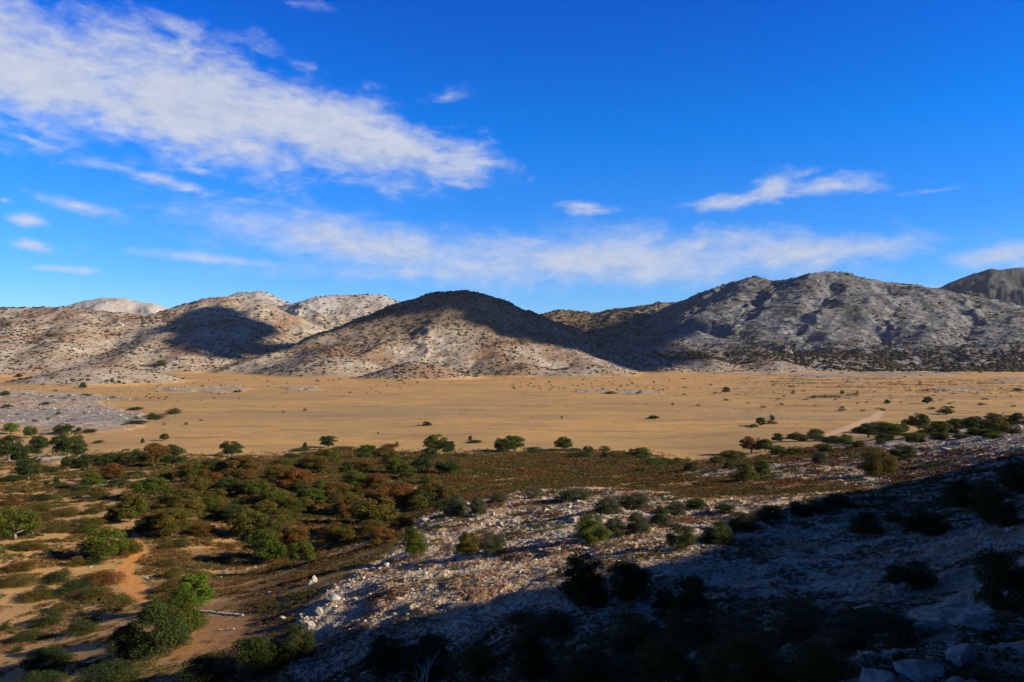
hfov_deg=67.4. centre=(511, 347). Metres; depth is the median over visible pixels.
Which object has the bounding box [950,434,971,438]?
shrub
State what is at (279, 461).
shrub
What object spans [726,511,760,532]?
bush
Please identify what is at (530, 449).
shrub
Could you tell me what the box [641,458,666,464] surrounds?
shrub
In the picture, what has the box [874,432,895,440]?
bush
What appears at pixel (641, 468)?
bush
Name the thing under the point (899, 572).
bush
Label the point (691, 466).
bush
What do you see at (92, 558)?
shrub
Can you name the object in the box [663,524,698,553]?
bush
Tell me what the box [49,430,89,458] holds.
tree
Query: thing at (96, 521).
shrub
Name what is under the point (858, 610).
shrub
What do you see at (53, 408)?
rubble
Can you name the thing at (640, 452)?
tree
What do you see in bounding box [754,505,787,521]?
bush
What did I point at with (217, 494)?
tree
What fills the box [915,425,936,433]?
bush
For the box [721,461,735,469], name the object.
bush
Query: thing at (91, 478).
tree
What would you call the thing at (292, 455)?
shrub
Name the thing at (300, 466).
tree
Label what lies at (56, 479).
bush
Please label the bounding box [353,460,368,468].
tree
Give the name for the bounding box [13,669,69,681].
shrub
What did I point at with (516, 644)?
shrub
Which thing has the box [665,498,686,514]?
bush
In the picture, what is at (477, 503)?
bush
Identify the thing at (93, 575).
shrub
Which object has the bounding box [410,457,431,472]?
tree
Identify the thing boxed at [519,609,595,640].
shrub
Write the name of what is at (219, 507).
bush
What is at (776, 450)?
tree
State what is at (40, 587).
shrub
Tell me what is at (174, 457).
tree
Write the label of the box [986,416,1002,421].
bush
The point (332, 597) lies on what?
boulder
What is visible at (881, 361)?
hill scrub
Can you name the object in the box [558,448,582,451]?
shrub
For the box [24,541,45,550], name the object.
shrub
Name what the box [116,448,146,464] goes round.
tree
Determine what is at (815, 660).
shrub
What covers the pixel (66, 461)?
tree
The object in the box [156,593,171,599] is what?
shrub
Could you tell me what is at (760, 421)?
tree
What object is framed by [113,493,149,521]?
tree
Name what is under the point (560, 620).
shrub
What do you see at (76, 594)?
shrub
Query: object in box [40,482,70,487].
shrub
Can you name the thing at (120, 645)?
bush
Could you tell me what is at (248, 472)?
bush
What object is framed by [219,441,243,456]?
tree
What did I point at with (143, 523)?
tree
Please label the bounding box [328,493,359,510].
tree
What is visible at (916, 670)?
boulder
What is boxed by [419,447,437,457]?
tree
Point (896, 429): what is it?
bush
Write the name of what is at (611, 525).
bush
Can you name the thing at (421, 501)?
tree
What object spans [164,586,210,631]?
bush
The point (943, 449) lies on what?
boulder
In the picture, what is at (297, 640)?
bush
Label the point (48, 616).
shrub
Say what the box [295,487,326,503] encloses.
tree
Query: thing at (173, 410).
shrub
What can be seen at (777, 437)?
tree
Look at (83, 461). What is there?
tree
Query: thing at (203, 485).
tree
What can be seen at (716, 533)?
bush
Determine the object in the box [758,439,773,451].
tree
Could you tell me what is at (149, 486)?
tree
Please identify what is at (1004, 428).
bush
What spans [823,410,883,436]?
track
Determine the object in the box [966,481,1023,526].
bush
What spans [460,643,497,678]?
bush
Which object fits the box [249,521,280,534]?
tree
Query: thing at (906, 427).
bush
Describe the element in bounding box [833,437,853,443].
bush
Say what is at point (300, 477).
tree
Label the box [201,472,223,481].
tree
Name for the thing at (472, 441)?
shrub
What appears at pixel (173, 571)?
shrub
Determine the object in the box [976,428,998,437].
bush
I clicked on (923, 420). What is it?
tree
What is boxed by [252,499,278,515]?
tree
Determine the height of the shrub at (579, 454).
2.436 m
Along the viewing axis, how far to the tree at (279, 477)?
145.37 m
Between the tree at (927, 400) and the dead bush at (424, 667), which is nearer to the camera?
the dead bush at (424, 667)
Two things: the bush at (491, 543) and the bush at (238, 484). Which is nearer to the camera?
the bush at (491, 543)
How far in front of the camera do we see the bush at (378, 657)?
28.07 m
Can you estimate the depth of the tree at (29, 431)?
337.49 m
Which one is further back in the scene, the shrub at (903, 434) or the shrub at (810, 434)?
the shrub at (810, 434)
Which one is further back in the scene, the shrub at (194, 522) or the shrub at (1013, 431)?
the shrub at (1013, 431)
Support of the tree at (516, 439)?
on the ground
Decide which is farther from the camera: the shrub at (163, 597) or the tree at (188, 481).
the tree at (188, 481)
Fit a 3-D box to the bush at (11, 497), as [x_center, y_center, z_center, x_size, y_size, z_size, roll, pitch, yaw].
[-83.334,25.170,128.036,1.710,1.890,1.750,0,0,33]
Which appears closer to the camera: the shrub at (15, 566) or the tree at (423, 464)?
the shrub at (15, 566)
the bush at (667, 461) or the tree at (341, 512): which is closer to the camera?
the tree at (341, 512)
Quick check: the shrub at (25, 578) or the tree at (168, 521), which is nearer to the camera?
the shrub at (25, 578)
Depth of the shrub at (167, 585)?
68.57 m
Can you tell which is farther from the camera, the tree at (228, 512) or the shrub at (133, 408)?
the shrub at (133, 408)
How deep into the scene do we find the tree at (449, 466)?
158.03 m
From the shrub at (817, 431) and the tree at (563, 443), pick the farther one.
the shrub at (817, 431)
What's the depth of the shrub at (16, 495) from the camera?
135.75 m
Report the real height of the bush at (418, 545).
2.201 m
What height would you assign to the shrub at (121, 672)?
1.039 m
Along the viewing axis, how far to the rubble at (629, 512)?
44.55 m
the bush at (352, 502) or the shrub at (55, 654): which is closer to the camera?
the shrub at (55, 654)
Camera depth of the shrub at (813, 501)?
61.40 m
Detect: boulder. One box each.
[305,621,315,628]
[310,575,317,582]
[313,607,322,615]
[323,593,340,601]
[418,517,430,521]
[568,517,576,522]
[859,667,900,681]
[893,659,945,681]
[912,620,947,634]
[939,447,950,451]
[945,643,976,667]
[948,676,966,681]
[957,613,1006,630]
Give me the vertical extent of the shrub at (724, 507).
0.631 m
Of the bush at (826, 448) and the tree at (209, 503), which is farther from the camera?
the bush at (826, 448)
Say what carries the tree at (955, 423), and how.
on the ground
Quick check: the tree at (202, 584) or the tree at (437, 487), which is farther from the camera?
the tree at (437, 487)
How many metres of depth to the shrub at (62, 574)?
75.23 m
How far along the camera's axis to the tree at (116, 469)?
159.19 m
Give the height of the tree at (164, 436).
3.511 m
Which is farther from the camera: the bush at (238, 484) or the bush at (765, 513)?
the bush at (238, 484)
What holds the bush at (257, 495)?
on the ground
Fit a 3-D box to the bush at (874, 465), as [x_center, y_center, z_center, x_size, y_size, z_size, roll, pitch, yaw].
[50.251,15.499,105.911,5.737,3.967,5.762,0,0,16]
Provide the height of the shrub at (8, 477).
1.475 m
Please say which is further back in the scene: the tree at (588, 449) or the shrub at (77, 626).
the tree at (588, 449)
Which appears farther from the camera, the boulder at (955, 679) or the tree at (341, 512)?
the tree at (341, 512)
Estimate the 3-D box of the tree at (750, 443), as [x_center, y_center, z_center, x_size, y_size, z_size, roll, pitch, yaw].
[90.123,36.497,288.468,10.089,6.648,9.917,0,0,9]
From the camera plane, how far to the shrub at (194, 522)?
104.31 m
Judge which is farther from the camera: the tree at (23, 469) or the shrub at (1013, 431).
the tree at (23, 469)
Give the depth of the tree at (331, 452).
199.89 m
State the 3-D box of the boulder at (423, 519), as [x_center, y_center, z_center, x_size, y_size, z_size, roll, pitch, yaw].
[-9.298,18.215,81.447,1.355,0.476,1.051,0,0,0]
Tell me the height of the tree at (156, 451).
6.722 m
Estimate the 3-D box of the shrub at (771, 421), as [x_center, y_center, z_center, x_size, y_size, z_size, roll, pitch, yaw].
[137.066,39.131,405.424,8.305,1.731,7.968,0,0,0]
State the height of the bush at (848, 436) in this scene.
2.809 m
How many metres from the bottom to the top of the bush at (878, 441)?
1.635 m
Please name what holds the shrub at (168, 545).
on the ground
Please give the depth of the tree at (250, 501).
114.65 m
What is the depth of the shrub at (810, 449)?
237.32 m
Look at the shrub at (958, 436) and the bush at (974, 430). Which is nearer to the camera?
the shrub at (958, 436)
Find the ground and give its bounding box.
[0,421,1023,681]
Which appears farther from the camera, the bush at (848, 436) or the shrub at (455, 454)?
the bush at (848, 436)
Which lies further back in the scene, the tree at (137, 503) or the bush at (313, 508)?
the bush at (313, 508)
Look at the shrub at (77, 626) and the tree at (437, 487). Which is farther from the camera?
the tree at (437, 487)
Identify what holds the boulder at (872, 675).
on the ground
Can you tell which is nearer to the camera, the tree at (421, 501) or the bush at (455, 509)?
the bush at (455, 509)
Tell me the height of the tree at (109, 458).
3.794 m
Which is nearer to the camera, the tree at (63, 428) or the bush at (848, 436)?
the bush at (848, 436)
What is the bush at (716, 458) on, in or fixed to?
on the ground
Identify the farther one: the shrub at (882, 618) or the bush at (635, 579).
the bush at (635, 579)
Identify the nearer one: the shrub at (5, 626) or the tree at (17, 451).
the shrub at (5, 626)
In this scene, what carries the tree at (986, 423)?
on the ground
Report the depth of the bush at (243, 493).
126.33 m
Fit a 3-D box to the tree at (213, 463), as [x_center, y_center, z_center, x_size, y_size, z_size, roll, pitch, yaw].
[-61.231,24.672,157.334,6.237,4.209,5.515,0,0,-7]
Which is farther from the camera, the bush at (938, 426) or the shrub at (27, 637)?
the bush at (938, 426)
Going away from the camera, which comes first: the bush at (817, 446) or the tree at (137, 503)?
the tree at (137, 503)
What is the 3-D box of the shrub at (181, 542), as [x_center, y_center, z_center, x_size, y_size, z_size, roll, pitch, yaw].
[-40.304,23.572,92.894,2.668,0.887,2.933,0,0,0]
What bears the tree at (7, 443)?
on the ground
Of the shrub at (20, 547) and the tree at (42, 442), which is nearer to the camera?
the shrub at (20, 547)
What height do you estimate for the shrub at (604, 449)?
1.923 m
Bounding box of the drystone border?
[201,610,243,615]
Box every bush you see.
[0,390,10,395]
[7,493,16,500]
[53,477,59,482]
[79,382,87,387]
[89,485,108,496]
[100,506,119,520]
[103,620,149,661]
[118,538,143,556]
[127,599,193,657]
[152,498,179,508]
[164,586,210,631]
[189,522,217,536]
[211,466,225,476]
[212,502,231,513]
[218,635,292,679]
[228,499,244,505]
[232,479,246,494]
[235,494,250,505]
[237,470,255,478]
[237,488,252,496]
[241,504,254,510]
[249,492,261,498]
[275,623,316,659]
[301,499,316,509]
[311,480,326,489]
[316,521,355,543]
[332,519,355,529]
[338,462,353,472]
[346,498,359,514]
[350,482,371,491]
[354,519,388,536]
[359,634,407,678]
[368,497,382,504]
[389,515,412,528]
[394,646,442,681]
[399,631,453,681]
[401,528,428,556]
[432,499,449,510]
[441,494,468,516]
[443,486,459,497]
[456,531,479,555]
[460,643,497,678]
[469,496,487,516]
[477,532,506,554]
[487,493,508,503]
[514,631,553,678]
[555,548,614,609]
[572,512,611,545]
[592,498,625,514]
[599,451,608,457]
[603,516,628,536]
[606,558,653,604]
[617,493,652,508]
[626,512,650,533]
[635,466,647,471]
[649,507,674,526]
[650,586,676,611]
[659,458,676,464]
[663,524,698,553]
[664,573,711,619]
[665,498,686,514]
[682,462,699,470]
[682,499,708,508]
[701,520,734,545]
[708,455,725,462]
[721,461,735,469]
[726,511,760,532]
[731,462,758,480]
[753,457,771,473]
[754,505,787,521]
[785,500,814,516]
[789,431,802,440]
[795,435,807,440]
[810,452,830,463]
[813,443,824,447]
[818,444,832,451]
[821,493,857,507]
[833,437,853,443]
[840,434,852,439]
[847,511,888,534]
[852,440,867,447]
[855,445,899,475]
[874,421,905,435]
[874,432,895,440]
[874,438,885,444]
[880,560,942,593]
[885,444,918,459]
[899,423,909,430]
[900,507,951,535]
[904,432,924,442]
[913,431,926,437]
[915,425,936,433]
[925,421,952,431]
[929,480,979,508]
[932,433,948,439]
[937,426,948,434]
[947,428,959,433]
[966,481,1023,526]
[969,428,983,434]
[970,545,1023,617]
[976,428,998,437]
[984,412,1005,419]
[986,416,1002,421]
[988,424,1004,433]
[993,459,1023,493]
[996,424,1018,432]
[1003,413,1023,425]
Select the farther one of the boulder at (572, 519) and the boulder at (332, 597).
the boulder at (572, 519)
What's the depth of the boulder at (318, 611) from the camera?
44.32 m
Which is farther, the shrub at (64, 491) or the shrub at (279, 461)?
the shrub at (279, 461)
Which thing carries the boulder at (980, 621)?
on the ground
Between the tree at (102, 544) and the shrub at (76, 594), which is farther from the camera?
the tree at (102, 544)
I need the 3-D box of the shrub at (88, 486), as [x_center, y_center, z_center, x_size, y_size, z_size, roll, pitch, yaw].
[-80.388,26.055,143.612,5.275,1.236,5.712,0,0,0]
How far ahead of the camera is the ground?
45.69 m
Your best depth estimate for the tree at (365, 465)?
166.42 m
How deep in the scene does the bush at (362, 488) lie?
132.60 m
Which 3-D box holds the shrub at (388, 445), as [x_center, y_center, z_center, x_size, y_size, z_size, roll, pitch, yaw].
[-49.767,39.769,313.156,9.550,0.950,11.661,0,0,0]
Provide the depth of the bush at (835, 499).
62.13 m
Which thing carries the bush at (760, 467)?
on the ground
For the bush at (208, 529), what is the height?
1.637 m
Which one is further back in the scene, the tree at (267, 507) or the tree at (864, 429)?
the tree at (864, 429)
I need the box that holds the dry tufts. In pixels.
[2,375,1023,451]
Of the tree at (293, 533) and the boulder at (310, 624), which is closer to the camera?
the boulder at (310, 624)
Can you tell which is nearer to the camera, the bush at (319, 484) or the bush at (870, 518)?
the bush at (870, 518)
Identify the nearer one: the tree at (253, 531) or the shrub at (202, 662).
the shrub at (202, 662)
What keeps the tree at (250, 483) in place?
on the ground
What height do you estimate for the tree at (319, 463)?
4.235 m
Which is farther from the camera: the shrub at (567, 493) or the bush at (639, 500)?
the shrub at (567, 493)
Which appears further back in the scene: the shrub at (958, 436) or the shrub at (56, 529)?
the shrub at (958, 436)
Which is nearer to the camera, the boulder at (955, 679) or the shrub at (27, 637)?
the boulder at (955, 679)
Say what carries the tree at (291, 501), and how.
on the ground
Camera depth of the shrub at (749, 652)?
11.38 m
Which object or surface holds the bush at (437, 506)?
on the ground
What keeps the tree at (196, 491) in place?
on the ground
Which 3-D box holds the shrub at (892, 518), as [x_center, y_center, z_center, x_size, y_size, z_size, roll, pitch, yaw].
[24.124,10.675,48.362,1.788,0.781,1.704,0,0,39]
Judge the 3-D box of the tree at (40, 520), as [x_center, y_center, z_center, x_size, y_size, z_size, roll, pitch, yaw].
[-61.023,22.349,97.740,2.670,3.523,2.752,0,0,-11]
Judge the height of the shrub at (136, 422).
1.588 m
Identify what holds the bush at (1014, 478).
on the ground
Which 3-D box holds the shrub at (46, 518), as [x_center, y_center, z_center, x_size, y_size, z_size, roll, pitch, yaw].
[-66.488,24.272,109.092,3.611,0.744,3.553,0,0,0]
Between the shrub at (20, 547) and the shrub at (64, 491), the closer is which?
the shrub at (20, 547)
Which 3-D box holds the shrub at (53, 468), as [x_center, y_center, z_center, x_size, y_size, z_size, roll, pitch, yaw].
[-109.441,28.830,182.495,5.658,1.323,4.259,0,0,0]
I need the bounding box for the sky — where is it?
[0,0,1023,313]
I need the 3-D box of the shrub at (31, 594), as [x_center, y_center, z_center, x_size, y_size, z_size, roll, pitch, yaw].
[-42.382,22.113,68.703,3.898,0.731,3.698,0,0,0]
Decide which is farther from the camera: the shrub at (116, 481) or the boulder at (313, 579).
the shrub at (116, 481)
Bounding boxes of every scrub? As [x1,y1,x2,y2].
[0,271,1023,384]
[0,446,1023,681]
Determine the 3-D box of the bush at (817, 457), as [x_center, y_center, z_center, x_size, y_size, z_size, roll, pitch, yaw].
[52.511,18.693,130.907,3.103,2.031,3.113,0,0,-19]
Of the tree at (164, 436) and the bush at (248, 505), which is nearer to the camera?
the bush at (248, 505)
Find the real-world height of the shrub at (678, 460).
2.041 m
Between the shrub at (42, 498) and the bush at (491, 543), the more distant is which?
the shrub at (42, 498)
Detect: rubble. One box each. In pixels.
[0,376,1021,458]
[7,430,1023,681]
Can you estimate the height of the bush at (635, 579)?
1.690 m
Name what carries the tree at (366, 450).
on the ground
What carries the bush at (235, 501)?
on the ground
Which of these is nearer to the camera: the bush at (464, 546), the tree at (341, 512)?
the bush at (464, 546)
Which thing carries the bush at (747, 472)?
on the ground
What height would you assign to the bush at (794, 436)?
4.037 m
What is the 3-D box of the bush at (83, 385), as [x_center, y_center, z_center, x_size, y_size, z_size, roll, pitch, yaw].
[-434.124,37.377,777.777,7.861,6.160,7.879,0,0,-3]
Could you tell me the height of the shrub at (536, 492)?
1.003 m
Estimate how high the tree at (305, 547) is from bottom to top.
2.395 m
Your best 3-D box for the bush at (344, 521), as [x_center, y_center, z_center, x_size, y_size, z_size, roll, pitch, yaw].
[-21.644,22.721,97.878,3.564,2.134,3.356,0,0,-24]
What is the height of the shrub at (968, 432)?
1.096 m
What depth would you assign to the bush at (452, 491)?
113.88 m
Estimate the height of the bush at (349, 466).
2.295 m
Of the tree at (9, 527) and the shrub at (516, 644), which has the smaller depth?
the shrub at (516, 644)
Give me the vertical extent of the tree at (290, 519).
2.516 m
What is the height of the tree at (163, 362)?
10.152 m
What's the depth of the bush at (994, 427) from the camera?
147.45 m
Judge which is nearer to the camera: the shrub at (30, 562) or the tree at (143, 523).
the shrub at (30, 562)
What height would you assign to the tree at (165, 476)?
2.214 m
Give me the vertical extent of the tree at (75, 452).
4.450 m
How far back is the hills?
1524.73 m
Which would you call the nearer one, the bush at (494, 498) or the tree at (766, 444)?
the bush at (494, 498)
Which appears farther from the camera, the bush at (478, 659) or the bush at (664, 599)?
the bush at (664, 599)
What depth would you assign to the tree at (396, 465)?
160.81 m
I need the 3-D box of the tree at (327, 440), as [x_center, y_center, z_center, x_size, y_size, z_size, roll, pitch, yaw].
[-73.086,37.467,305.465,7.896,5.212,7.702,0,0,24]
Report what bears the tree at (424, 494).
on the ground
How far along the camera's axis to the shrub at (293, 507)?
112.57 m
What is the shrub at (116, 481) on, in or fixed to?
on the ground
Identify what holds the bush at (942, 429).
on the ground
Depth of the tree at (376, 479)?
133.66 m
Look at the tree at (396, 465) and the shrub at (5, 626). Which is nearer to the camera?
the shrub at (5, 626)
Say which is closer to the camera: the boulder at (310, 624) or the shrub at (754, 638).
the shrub at (754, 638)
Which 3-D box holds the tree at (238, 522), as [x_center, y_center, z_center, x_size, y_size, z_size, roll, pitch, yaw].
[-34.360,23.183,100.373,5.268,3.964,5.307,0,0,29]
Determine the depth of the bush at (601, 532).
50.62 m
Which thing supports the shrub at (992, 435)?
on the ground
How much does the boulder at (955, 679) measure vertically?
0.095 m
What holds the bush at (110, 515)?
on the ground
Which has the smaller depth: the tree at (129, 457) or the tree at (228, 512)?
the tree at (228, 512)
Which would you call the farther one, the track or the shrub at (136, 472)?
the track
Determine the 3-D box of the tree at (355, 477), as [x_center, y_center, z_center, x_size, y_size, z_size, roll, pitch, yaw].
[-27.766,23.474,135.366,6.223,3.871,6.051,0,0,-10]
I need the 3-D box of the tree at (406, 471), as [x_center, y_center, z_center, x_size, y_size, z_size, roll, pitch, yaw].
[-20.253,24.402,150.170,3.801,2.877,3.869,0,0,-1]
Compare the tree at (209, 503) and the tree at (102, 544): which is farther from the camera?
the tree at (209, 503)
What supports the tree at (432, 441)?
on the ground
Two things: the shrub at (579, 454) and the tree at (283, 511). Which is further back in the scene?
the shrub at (579, 454)
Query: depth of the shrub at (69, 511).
114.39 m
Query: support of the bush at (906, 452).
on the ground
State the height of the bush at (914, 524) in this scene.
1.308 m
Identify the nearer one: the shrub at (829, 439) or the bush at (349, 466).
the bush at (349, 466)
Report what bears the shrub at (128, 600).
on the ground
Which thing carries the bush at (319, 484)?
on the ground
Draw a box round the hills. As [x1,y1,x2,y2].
[0,267,1023,382]
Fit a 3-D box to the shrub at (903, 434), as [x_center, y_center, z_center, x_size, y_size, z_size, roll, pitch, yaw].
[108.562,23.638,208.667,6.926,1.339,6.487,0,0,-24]
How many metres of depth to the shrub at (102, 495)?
130.10 m
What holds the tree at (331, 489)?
on the ground
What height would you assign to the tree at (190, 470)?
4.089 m
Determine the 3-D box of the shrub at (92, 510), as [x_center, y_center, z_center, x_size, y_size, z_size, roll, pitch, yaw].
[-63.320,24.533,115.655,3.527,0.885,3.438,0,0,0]
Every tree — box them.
[0,422,19,433]
[0,434,24,460]
[0,507,41,538]
[9,445,30,459]
[13,458,43,478]
[21,510,44,533]
[22,426,37,437]
[28,435,49,455]
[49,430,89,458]
[52,423,74,432]
[60,456,76,467]
[66,447,87,454]
[73,454,103,466]
[76,526,129,558]
[79,472,104,486]
[96,463,126,479]
[101,452,123,465]
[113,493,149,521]
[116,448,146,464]
[128,477,175,495]
[132,516,152,533]
[135,442,170,465]
[149,508,193,535]
[156,360,166,364]
[156,472,173,480]
[156,487,199,506]
[158,444,187,466]
[159,433,169,440]
[165,498,206,518]
[172,462,210,479]
[177,572,215,608]
[185,476,205,484]
[185,480,215,495]
[185,487,201,495]
[198,496,221,508]
[201,458,226,472]
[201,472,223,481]
[201,488,227,500]
[209,477,240,491]
[216,504,250,518]
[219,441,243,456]
[222,454,262,474]
[226,508,268,537]
[239,473,258,480]
[240,478,269,494]
[241,528,287,563]
[242,498,258,506]
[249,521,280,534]
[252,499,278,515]
[253,486,287,507]
[257,517,289,531]
[263,464,287,476]
[269,508,292,516]
[269,514,294,525]
[270,525,310,553]
[275,467,314,488]
[275,468,291,479]
[279,496,313,511]
[286,480,308,490]
[286,539,316,562]
[294,458,312,469]
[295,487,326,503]
[299,455,337,471]
[314,447,343,461]
[318,436,338,446]
[322,481,354,499]
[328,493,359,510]
[333,503,354,519]
[339,470,369,486]
[347,495,402,524]
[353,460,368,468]
[355,444,377,456]
[359,462,376,470]
[363,527,395,544]
[364,473,390,489]
[364,486,389,504]
[371,447,401,462]
[384,458,406,472]
[385,482,415,508]
[399,465,416,477]
[407,494,428,507]
[408,489,430,504]
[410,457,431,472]
[417,480,450,500]
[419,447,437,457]
[419,475,434,483]
[422,434,447,451]
[435,459,460,472]
[439,441,454,453]
[493,438,514,450]
[505,435,524,450]
[554,436,572,448]
[583,446,594,452]
[631,447,651,457]
[722,387,729,392]
[739,436,760,452]
[755,417,766,425]
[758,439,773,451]
[767,445,795,456]
[771,433,783,441]
[789,446,803,453]
[853,423,880,437]
[907,413,930,429]
[921,397,933,403]
[936,408,954,413]
[946,418,965,428]
[962,417,984,428]
[981,417,1010,428]
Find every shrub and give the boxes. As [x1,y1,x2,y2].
[0,500,16,507]
[0,573,42,588]
[0,621,13,630]
[1,474,26,481]
[1,493,22,498]
[1,529,33,538]
[1,561,39,570]
[1,563,37,572]
[7,497,26,502]
[10,629,42,642]
[10,646,24,652]
[11,540,36,551]
[13,588,59,603]
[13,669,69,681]
[15,645,77,674]
[17,501,59,513]
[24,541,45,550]
[25,610,68,628]
[27,493,54,501]
[28,583,54,597]
[36,570,77,584]
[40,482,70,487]
[40,512,53,515]
[41,466,62,471]
[41,515,54,520]
[44,524,78,532]
[48,602,75,611]
[51,579,98,598]
[53,508,82,516]
[57,489,70,493]
[58,619,104,636]
[64,491,88,496]
[64,587,119,603]
[65,556,88,567]
[67,483,94,491]
[68,516,108,528]
[72,658,148,681]
[76,586,112,600]
[77,524,102,533]
[79,508,104,514]
[80,428,97,432]
[81,491,114,501]
[81,555,105,565]
[82,569,129,586]
[99,594,140,614]
[104,477,131,485]
[120,420,148,424]
[126,407,143,409]
[126,470,146,474]
[140,414,165,419]
[152,578,185,593]
[155,558,181,567]
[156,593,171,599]
[157,542,175,548]
[159,566,184,578]
[164,408,181,414]
[168,539,189,548]
[172,650,241,681]
[180,520,213,529]
[270,458,293,464]
[281,453,303,457]
[281,505,302,517]
[291,447,311,450]
[328,446,355,450]
[382,444,399,446]
[452,453,469,456]
[468,440,481,442]
[500,608,540,633]
[502,632,540,656]
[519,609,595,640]
[521,487,547,498]
[522,446,543,452]
[529,610,573,640]
[554,488,593,501]
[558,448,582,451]
[565,450,592,457]
[598,446,612,450]
[600,450,642,457]
[603,627,642,656]
[607,635,634,654]
[612,609,648,630]
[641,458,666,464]
[673,458,685,463]
[699,630,778,681]
[714,503,734,512]
[715,632,773,662]
[717,449,750,460]
[765,420,777,423]
[769,636,860,681]
[802,447,818,452]
[804,499,836,511]
[806,428,824,434]
[807,435,825,441]
[808,433,825,438]
[819,435,841,443]
[839,607,889,635]
[840,606,939,648]
[842,441,854,447]
[880,511,904,524]
[900,433,912,436]
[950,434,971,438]
[964,430,977,435]
[981,432,1003,437]
[1007,428,1023,433]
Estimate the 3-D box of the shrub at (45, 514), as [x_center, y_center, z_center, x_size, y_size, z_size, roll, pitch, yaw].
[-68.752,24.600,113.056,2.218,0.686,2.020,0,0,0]
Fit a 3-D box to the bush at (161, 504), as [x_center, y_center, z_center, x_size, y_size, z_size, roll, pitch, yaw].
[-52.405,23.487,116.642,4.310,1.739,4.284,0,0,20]
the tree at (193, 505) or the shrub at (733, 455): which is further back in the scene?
the shrub at (733, 455)
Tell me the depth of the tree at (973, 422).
192.41 m
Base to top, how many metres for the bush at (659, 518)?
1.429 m
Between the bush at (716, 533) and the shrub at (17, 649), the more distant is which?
the shrub at (17, 649)
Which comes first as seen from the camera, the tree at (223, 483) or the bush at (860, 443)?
the tree at (223, 483)
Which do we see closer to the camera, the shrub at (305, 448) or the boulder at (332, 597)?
the boulder at (332, 597)
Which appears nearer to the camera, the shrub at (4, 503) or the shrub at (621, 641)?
the shrub at (621, 641)
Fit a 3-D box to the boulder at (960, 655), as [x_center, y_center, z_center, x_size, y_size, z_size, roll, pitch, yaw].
[6.430,4.389,11.013,0.398,0.313,0.317,0,0,-21]
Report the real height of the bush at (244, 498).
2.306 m
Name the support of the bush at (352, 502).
on the ground
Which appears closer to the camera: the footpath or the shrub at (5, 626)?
the shrub at (5, 626)
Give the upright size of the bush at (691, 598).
1.414 m
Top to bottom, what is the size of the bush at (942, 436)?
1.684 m
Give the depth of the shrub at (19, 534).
96.69 m
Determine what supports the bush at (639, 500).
on the ground
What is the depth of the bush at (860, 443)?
192.62 m
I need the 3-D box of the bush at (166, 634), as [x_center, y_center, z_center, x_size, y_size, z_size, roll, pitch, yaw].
[-20.401,16.161,44.796,3.491,3.091,3.945,0,0,40]
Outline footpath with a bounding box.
[105,527,147,602]
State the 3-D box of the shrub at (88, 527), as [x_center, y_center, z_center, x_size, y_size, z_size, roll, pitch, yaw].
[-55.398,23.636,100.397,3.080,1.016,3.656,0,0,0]
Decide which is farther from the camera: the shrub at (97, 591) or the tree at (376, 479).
the tree at (376, 479)
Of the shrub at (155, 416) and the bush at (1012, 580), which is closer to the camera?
the bush at (1012, 580)
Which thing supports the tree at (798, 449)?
on the ground
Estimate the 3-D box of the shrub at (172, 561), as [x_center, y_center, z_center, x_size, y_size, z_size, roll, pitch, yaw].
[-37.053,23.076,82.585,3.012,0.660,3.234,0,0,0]
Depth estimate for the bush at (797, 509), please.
59.70 m
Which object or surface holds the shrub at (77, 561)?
on the ground
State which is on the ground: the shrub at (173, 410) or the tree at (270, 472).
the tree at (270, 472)
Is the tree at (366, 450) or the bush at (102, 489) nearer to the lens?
the bush at (102, 489)
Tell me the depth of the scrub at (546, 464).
76.26 m
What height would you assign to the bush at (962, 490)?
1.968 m
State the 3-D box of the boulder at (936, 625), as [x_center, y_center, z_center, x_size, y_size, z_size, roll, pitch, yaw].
[7.578,5.070,13.912,0.626,0.248,0.455,0,0,-41]
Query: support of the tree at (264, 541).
on the ground
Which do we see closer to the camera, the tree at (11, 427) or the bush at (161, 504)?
the bush at (161, 504)
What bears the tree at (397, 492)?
on the ground
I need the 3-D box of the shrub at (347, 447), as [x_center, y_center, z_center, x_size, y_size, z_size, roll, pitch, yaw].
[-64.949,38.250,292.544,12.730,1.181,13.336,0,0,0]
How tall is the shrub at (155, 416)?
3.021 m
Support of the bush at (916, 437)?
on the ground
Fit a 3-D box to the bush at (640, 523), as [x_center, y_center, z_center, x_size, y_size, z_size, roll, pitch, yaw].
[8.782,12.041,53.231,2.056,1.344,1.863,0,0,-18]
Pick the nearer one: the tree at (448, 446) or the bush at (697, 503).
the bush at (697, 503)
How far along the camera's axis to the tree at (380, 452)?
191.15 m
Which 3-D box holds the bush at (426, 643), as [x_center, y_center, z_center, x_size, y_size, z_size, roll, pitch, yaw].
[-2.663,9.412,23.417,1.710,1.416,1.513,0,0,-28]
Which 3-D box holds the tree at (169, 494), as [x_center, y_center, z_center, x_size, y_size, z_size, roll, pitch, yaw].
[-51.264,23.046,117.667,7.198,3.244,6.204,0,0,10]
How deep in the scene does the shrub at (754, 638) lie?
13.84 m
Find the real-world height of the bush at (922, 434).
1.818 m
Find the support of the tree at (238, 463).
on the ground
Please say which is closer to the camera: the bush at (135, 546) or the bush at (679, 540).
the bush at (679, 540)
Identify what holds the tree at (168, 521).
on the ground
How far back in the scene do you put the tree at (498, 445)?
281.29 m
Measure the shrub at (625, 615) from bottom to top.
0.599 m

